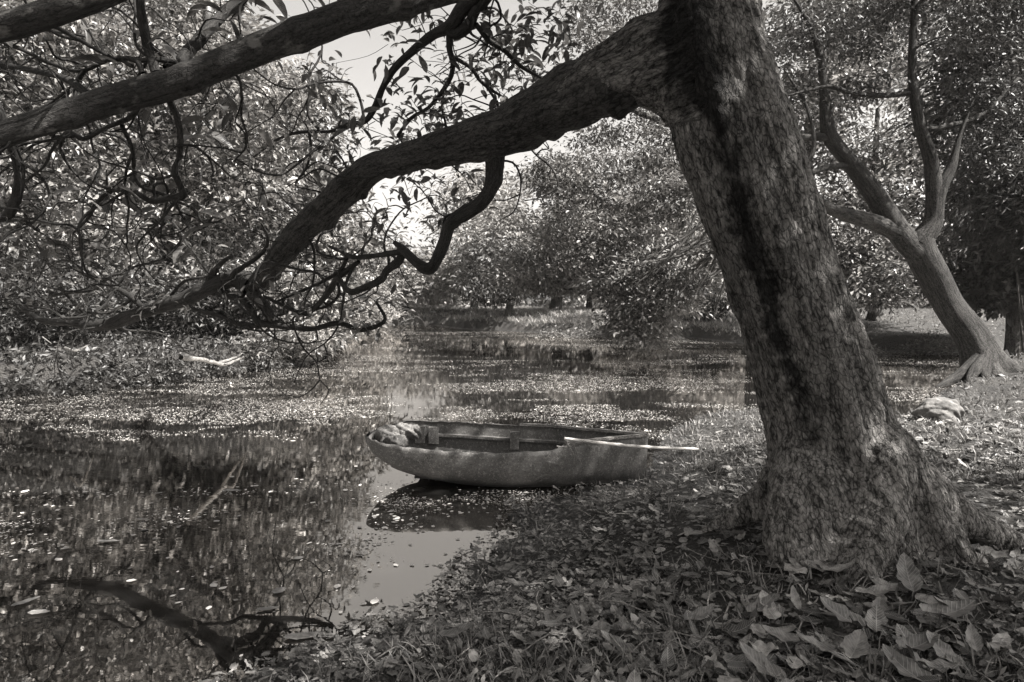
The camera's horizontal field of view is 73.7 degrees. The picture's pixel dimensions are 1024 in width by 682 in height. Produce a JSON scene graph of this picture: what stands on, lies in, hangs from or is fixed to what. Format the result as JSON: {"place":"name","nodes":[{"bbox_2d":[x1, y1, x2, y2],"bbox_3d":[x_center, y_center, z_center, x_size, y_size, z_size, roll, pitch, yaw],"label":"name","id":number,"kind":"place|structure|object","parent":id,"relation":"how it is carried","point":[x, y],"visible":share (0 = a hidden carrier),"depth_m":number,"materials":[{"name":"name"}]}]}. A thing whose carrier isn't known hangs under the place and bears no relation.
{"place":"outdoors","nodes":[
{"label":"outdoors","id":0,"kind":"place"},
{"bbox_2d":[0,325,1020,681],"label":"water","id":1,"kind":"structure","parent":0,"point":[102,621],"depth_m":5.75,"materials":[{"name":"grey liquid"}]},
{"bbox_2d":[11,596,39,605],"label":"floating leaf","id":2,"kind":"object","parent":1,"relation":"on","point":[23,601],"visible":1,"depth_m":3.61,"materials":[{"name":"grey plant"}]},
{"bbox_2d":[28,609,49,613],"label":"floating leaf","id":3,"kind":"object","parent":1,"relation":"on","point":[38,611],"visible":1,"depth_m":3.49,"materials":[{"name":"white plant"}]},
{"bbox_2d":[98,539,119,541],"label":"floating leaf","id":4,"kind":"object","parent":1,"relation":"on","point":[107,540],"visible":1,"depth_m":4.52,"materials":[{"name":"grey plant"}]},
{"bbox_2d":[255,606,278,610],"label":"floating leaf","id":5,"kind":"object","parent":1,"relation":"on","point":[267,608],"visible":1,"depth_m":3.53,"materials":[{"name":"grey plant"}]},
{"bbox_2d":[272,587,285,592],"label":"floating leaf","id":6,"kind":"object","parent":1,"relation":"on","point":[279,590],"visible":1,"depth_m":3.75,"materials":[{"name":"grey plant"}]},
{"bbox_2d":[13,371,738,681],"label":"floating leaves","id":7,"kind":"object","parent":1,"relation":"on","point":[372,601],"depth_m":4.46,"materials":[{"name":"grey plant"}]},
{"bbox_2d":[0,325,957,639],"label":"floating leaves","id":8,"kind":"object","parent":1,"relation":"on","point":[431,401],"depth_m":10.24,"materials":[{"name":"grey plant"}]},
{"bbox_2d":[365,420,647,486],"bbox_3d":[-0.050,1.022,6.111,2.500,0.529,0.856,0,3,0],"label":"rowing boat","id":9,"kind":"object","parent":1,"relation":"on","point":[502,455],"visible":0.98,"depth_m":5.89,"materials":[{"name":"grey wood"}]},
{"bbox_2d":[564,437,698,449],"bbox_3d":[1.064,0.885,5.819,1.330,0.212,0.111,-1,4,-21],"label":"oar","id":10,"kind":"object","parent":9,"relation":"on","point":[627,445],"visible":1,"depth_m":5.74,"materials":[{"name":"grey wood"}]},
{"bbox_2d":[557,437,593,463],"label":"dry twig","id":11,"kind":"object","parent":10,"relation":"hanging from","point":[570,446],"visible":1,"depth_m":5.60,"materials":[{"name":"grey wood"}]},
{"bbox_2d":[0,300,1023,681],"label":"ground","id":12,"kind":"structure","parent":0,"point":[890,340],"depth_m":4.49,"materials":[{"name":"grey plant"}]},
{"bbox_2d":[0,370,68,399],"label":"weed clump","id":13,"kind":"object","parent":12,"relation":"on","point":[6,386],"visible":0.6,"depth_m":11.35,"materials":[{"name":"grey plant"}]},
{"bbox_2d":[0,248,130,351],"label":"shrub","id":14,"kind":"object","parent":12,"relation":"on","point":[45,330],"visible":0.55,"depth_m":14.02,"materials":[{"name":"grey plant"}]},
{"bbox_2d":[42,336,89,351],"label":"fallen branch","id":15,"kind":"object","parent":12,"relation":"on","point":[69,349],"visible":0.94,"depth_m":9.49,"materials":[{"name":"grey wood"}]},
{"bbox_2d":[16,369,129,395],"bbox_3d":[-7.612,0.868,11.883,1.659,0.768,1.515,0,3,0],"label":"weed clump","id":16,"kind":"object","parent":12,"relation":"on","point":[68,380],"visible":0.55,"depth_m":11.79,"materials":[{"name":"grey plant"}]},
{"bbox_2d":[0,0,176,323],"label":"tree","id":17,"kind":"object","parent":12,"relation":"on","point":[65,196],"visible":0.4,"depth_m":16.55,"materials":[{"name":"grey plant"}]},
{"bbox_2d":[12,245,189,336],"bbox_3d":[-9.856,-1.107,16.583,3.708,2.449,3.848,-2,4,-32],"label":"shrub","id":18,"kind":"object","parent":12,"relation":"on","point":[129,285],"visible":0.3,"depth_m":16.43,"materials":[{"name":"grey plant"}]},
{"bbox_2d":[76,353,167,389],"bbox_3d":[-7.257,0.646,12.606,1.639,0.847,1.431,0,3,0],"label":"weed clump","id":19,"kind":"object","parent":12,"relation":"on","point":[122,383],"visible":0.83,"depth_m":12.58,"materials":[{"name":"grey plant"}]},
{"bbox_2d":[0,0,294,317],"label":"tree","id":20,"kind":"object","parent":12,"relation":"on","point":[109,142],"visible":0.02,"depth_m":28.88,"materials":[{"name":"grey plant"}]},
{"bbox_2d":[0,0,334,322],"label":"tree","id":21,"kind":"object","parent":12,"relation":"on","point":[156,127],"visible":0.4,"depth_m":18.48,"materials":[{"name":"grey plant"}]},
{"bbox_2d":[135,350,209,384],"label":"weed clump","id":22,"kind":"object","parent":12,"relation":"on","point":[181,367],"visible":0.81,"depth_m":13.19,"materials":[{"name":"grey plant"}]},
{"bbox_2d":[0,314,347,392],"bbox_3d":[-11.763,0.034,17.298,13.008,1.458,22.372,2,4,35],"label":"leaf litter","id":23,"kind":"object","parent":12,"relation":"on","point":[142,347],"visible":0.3,"depth_m":14.30,"materials":[{"name":"grey plant"}]},
{"bbox_2d":[121,262,275,342],"bbox_3d":[-7.806,-0.854,17.456,3.970,2.294,3.251,-2,4,-24],"label":"shrub","id":24,"kind":"object","parent":12,"relation":"on","point":[186,323],"visible":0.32,"depth_m":17.08,"materials":[{"name":"grey plant"}]},
{"bbox_2d":[175,348,254,378],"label":"weed clump","id":25,"kind":"object","parent":12,"relation":"on","point":[217,356],"visible":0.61,"depth_m":14.31,"materials":[{"name":"grey plant"}]},
{"bbox_2d":[178,352,270,365],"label":"fallen branch","id":26,"kind":"object","parent":12,"relation":"on","point":[200,359],"visible":0.97,"depth_m":8.47,"materials":[{"name":"grey wood"}]},
{"bbox_2d":[180,275,290,336],"bbox_3d":[-7.400,-0.862,18.723,3.786,2.146,3.525,0,3,0],"label":"shrub","id":27,"kind":"object","parent":12,"relation":"on","point":[209,316],"visible":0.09,"depth_m":18.11,"materials":[{"name":"grey plant"}]},
{"bbox_2d":[230,346,292,372],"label":"weed clump","id":28,"kind":"object","parent":12,"relation":"on","point":[262,365],"visible":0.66,"depth_m":15.34,"materials":[{"name":"grey plant"}]},
{"bbox_2d":[143,244,415,356],"bbox_3d":[-6.712,-1.205,18.838,7.590,3.124,5.504,0,3,0],"label":"shrub","id":29,"kind":"object","parent":12,"relation":"on","point":[319,289],"visible":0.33,"depth_m":17.96,"materials":[{"name":"grey plant"}]},
{"bbox_2d":[145,53,416,292],"bbox_3d":[-7.638,-5.306,23.064,8.918,10.329,9.158,0,3,0],"label":"tree","id":30,"kind":"object","parent":12,"relation":"on","point":[346,230],"visible":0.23,"depth_m":21.97,"materials":[{"name":"grey plant"}]},
{"bbox_2d":[231,317,343,366],"bbox_3d":[-5.533,0.115,16.467,2.673,1.474,2.481,-2,4,-25],"label":"shrub","id":31,"kind":"object","parent":12,"relation":"on","point":[258,339],"visible":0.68,"depth_m":16.19,"materials":[{"name":"grey plant"}]},
{"bbox_2d":[292,224,475,311],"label":"distant tree","id":32,"kind":"object","parent":12,"relation":"on","point":[405,293],"visible":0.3,"depth_m":46.90,"materials":[{"name":"grey plant"}]},
{"bbox_2d":[361,294,407,324],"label":"shrub","id":33,"kind":"object","parent":12,"relation":"on","point":[388,315],"visible":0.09,"depth_m":38.03,"materials":[{"name":"grey plant"}]},
{"bbox_2d":[244,466,673,681],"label":"leaf litter","id":34,"kind":"object","parent":12,"relation":"on","point":[611,609],"visible":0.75,"depth_m":3.25,"materials":[{"name":"grey plant"}]},
{"bbox_2d":[504,577,524,585],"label":"fallen leaf","id":35,"kind":"object","parent":34,"relation":"on","point":[514,581],"visible":1,"depth_m":3.57,"materials":[{"name":"grey plant"}]},
{"bbox_2d":[382,161,562,310],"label":"distant tree","id":36,"kind":"object","parent":12,"relation":"on","point":[445,268],"visible":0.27,"depth_m":49.82,"materials":[{"name":"grey plant"}]},
{"bbox_2d":[2,150,997,309],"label":"distant wood","id":37,"kind":"object","parent":12,"relation":"on","point":[547,302],"visible":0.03,"depth_m":59.48,"materials":[{"name":"grey plant"}]},
{"bbox_2d":[429,234,578,318],"bbox_3d":[-0.422,-3.503,38.102,8.703,4.874,7.295,-1,4,-23],"label":"distant tree","id":38,"kind":"object","parent":12,"relation":"on","point":[488,249],"visible":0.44,"depth_m":36.94,"materials":[{"name":"grey plant"}]},
{"bbox_2d":[0,0,1023,584],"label":"leaning tree","id":39,"kind":"object","parent":12,"relation":"on","point":[848,472],"visible":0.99,"depth_m":3.37,"materials":[{"name":"grey plant"}]},
{"bbox_2d":[1,306,1023,484],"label":"leaf litter","id":40,"kind":"object","parent":12,"relation":"on","point":[948,423],"visible":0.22,"depth_m":7.03,"materials":[{"name":"grey plant"}]},
{"bbox_2d":[428,154,659,310],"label":"distant tree","id":41,"kind":"object","parent":12,"relation":"on","point":[493,226],"visible":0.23,"depth_m":42.00,"materials":[{"name":"grey plant"}]},
{"bbox_2d":[349,304,741,336],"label":"grass","id":42,"kind":"structure","parent":12,"relation":"on","point":[578,311],"depth_m":38.96,"materials":[{"name":"grey plant"}]},
{"bbox_2d":[524,319,610,338],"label":"shrub","id":43,"kind":"object","parent":12,"relation":"on","point":[579,334],"visible":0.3,"depth_m":29.21,"materials":[{"name":"grey plant"}]},
{"bbox_2d":[543,521,622,607],"bbox_3d":[0.394,1.219,3.823,0.105,0.077,1.248,2,4,26],"label":"fallen branch","id":44,"kind":"object","parent":12,"relation":"on","point":[566,576],"visible":0.77,"depth_m":3.74,"materials":[{"name":"grey wood"}]},
{"bbox_2d":[473,0,745,355],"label":"drooping tree","id":45,"kind":"object","parent":12,"relation":"on","point":[640,312],"visible":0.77,"depth_m":19.25,"materials":[{"name":"grey plant"}]},
{"bbox_2d":[548,208,670,308],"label":"distant tree","id":46,"kind":"object","parent":12,"relation":"on","point":[588,304],"visible":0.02,"depth_m":48.65,"materials":[{"name":"grey plant"}]},
{"bbox_2d":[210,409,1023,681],"bbox_3d":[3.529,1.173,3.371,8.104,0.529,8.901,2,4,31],"label":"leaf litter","id":47,"kind":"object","parent":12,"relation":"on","point":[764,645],"visible":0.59,"depth_m":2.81,"materials":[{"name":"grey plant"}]},
{"bbox_2d":[437,622,473,636],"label":"fallen leaf","id":48,"kind":"object","parent":47,"relation":"on","point":[460,628],"visible":0.96,"depth_m":2.83,"materials":[{"name":"grey plant"}]},
{"bbox_2d":[497,561,514,570],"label":"fallen leaf","id":49,"kind":"object","parent":47,"relation":"on","point":[507,566],"visible":1,"depth_m":3.83,"materials":[{"name":"grey plant"}]},
{"bbox_2d":[601,630,638,652],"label":"fallen leaf","id":50,"kind":"object","parent":47,"relation":"on","point":[618,639],"visible":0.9,"depth_m":2.56,"materials":[{"name":"grey plant"}]},
{"bbox_2d":[686,603,714,619],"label":"fallen leaf","id":51,"kind":"object","parent":47,"relation":"on","point":[704,611],"visible":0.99,"depth_m":2.79,"materials":[{"name":"grey plant"}]},
{"bbox_2d":[709,539,718,551],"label":"fallen leaf","id":52,"kind":"object","parent":47,"relation":"on","point":[713,547],"visible":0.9,"depth_m":3.47,"materials":[{"name":"grey plant"}]},
{"bbox_2d":[745,593,774,611],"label":"fallen leaf","id":53,"kind":"object","parent":47,"relation":"on","point":[769,600],"visible":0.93,"depth_m":2.86,"materials":[{"name":"grey plant"}]},
{"bbox_2d":[740,642,785,678],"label":"fallen leaf","id":54,"kind":"object","parent":47,"relation":"on","point":[757,659],"visible":0.98,"depth_m":2.34,"materials":[{"name":"grey plant"}]},
{"bbox_2d":[762,625,799,641],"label":"fallen leaf","id":55,"kind":"object","parent":47,"relation":"on","point":[785,636],"visible":0.99,"depth_m":2.56,"materials":[{"name":"grey plant"}]},
{"bbox_2d":[790,585,800,608],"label":"fallen leaf","id":56,"kind":"object","parent":47,"relation":"on","point":[795,599],"visible":1,"depth_m":2.86,"materials":[{"name":"grey plant"}]},
{"bbox_2d":[796,631,839,651],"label":"fallen leaf","id":57,"kind":"object","parent":47,"relation":"on","point":[821,646],"visible":0.98,"depth_m":2.50,"materials":[{"name":"grey plant"}]},
{"bbox_2d":[822,562,852,571],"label":"fallen leaf","id":58,"kind":"object","parent":47,"relation":"on","point":[838,567],"visible":1,"depth_m":3.04,"materials":[{"name":"grey plant"}]},
{"bbox_2d":[820,596,865,625],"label":"fallen leaf","id":59,"kind":"object","parent":47,"relation":"on","point":[841,612],"visible":0.94,"depth_m":2.74,"materials":[{"name":"grey plant"}]},
{"bbox_2d":[840,629,869,657],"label":"fallen leaf","id":60,"kind":"object","parent":47,"relation":"on","point":[857,640],"visible":0.99,"depth_m":2.49,"materials":[{"name":"grey plant"}]},
{"bbox_2d":[855,583,897,595],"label":"fallen leaf","id":61,"kind":"object","parent":47,"relation":"on","point":[877,588],"visible":1,"depth_m":2.91,"materials":[{"name":"grey plant"}]},
{"bbox_2d":[871,596,887,610],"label":"fallen leaf","id":62,"kind":"object","parent":47,"relation":"on","point":[880,602],"visible":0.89,"depth_m":2.81,"materials":[{"name":"grey plant"}]},
{"bbox_2d":[882,644,932,681],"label":"fallen leaf","id":63,"kind":"object","parent":47,"relation":"on","point":[906,666],"visible":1,"depth_m":2.33,"materials":[{"name":"grey plant"}]},
{"bbox_2d":[896,553,922,590],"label":"fallen leaf","id":64,"kind":"object","parent":47,"relation":"on","point":[908,573],"visible":1,"depth_m":3.01,"materials":[{"name":"grey plant"}]},
{"bbox_2d":[896,632,938,650],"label":"fallen leaf","id":65,"kind":"object","parent":47,"relation":"on","point":[918,642],"visible":0.93,"depth_m":2.50,"materials":[{"name":"grey plant"}]},
{"bbox_2d":[926,630,964,665],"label":"fallen leaf","id":66,"kind":"object","parent":47,"relation":"on","point":[940,647],"visible":0.95,"depth_m":2.46,"materials":[{"name":"grey plant"}]},
{"bbox_2d":[919,599,975,617],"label":"fallen leaf","id":67,"kind":"object","parent":47,"relation":"on","point":[949,608],"visible":1,"depth_m":2.73,"materials":[{"name":"grey plant"}]},
{"bbox_2d":[965,624,982,650],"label":"fallen leaf","id":68,"kind":"object","parent":47,"relation":"on","point":[974,635],"visible":0.98,"depth_m":2.52,"materials":[{"name":"grey plant"}]},
{"bbox_2d":[591,302,658,326],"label":"shrub","id":69,"kind":"object","parent":12,"relation":"on","point":[601,318],"visible":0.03,"depth_m":28.09,"materials":[{"name":"grey plant"}]},
{"bbox_2d":[574,152,725,307],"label":"distant tree","id":70,"kind":"object","parent":12,"relation":"on","point":[719,279],"visible":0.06,"depth_m":45.17,"materials":[{"name":"grey plant"}]},
{"bbox_2d":[673,287,730,321],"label":"shrub","id":71,"kind":"object","parent":12,"relation":"on","point":[722,309],"visible":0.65,"depth_m":30.99,"materials":[{"name":"grey plant"}]},
{"bbox_2d":[691,420,729,441],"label":"fallen branch","id":72,"kind":"object","parent":12,"relation":"on","point":[696,439],"visible":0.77,"depth_m":7.79,"materials":[{"name":"grey wood"}]},
{"bbox_2d":[643,312,1023,485],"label":"grass","id":73,"kind":"structure","parent":12,"relation":"on","point":[993,449],"depth_m":6.91,"materials":[{"name":"grey plant"}]},
{"bbox_2d":[762,0,974,185],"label":"distant tree","id":74,"kind":"object","parent":12,"relation":"on","point":[765,16],"visible":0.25,"depth_m":28.87,"materials":[{"name":"grey plant"}]},
{"bbox_2d":[779,22,961,321],"bbox_3d":[13.855,-6.394,26.149,8.950,11.606,9.833,2,4,35],"label":"distant tree","id":75,"kind":"object","parent":12,"relation":"on","point":[878,285],"visible":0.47,"depth_m":25.09,"materials":[{"name":"grey plant"}]},
{"bbox_2d":[872,344,895,356],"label":"shrub","id":76,"kind":"object","parent":12,"relation":"on","point":[878,350],"visible":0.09,"depth_m":19.46,"materials":[{"name":"black plant"}]},
{"bbox_2d":[763,0,1023,386],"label":"forked tree","id":77,"kind":"object","parent":12,"relation":"on","point":[981,352],"visible":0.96,"depth_m":13.31,"materials":[{"name":"grey plant"}]},
{"bbox_2d":[895,330,957,355],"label":"shrub","id":78,"kind":"object","parent":12,"relation":"on","point":[926,347],"visible":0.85,"depth_m":19.97,"materials":[{"name":"grey plant"}]},
{"bbox_2d":[910,397,964,421],"bbox_3d":[4.773,0.807,7.661,0.570,0.356,0.382,0,3,0],"label":"stone","id":79,"kind":"object","parent":12,"relation":"on","point":[937,407],"visible":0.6,"depth_m":7.56,"materials":[{"name":"grey stone"}]},
{"bbox_2d":[871,0,1023,354],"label":"distant tree","id":80,"kind":"object","parent":12,"relation":"on","point":[980,286],"visible":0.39,"depth_m":19.30,"materials":[{"name":"grey plant"}]},
{"bbox_2d":[919,81,1023,353],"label":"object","id":81,"kind":"object","parent":12,"relation":"on","point":[993,200],"visible":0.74,"depth_m":15.21,"materials":[{"name":"plant"}]},
{"bbox_2d":[4,0,1023,300],"label":"sky","id":82,"kind":"structure","parent":0,"point":[357,45],"materials":[{"name":"white"}]}
]}

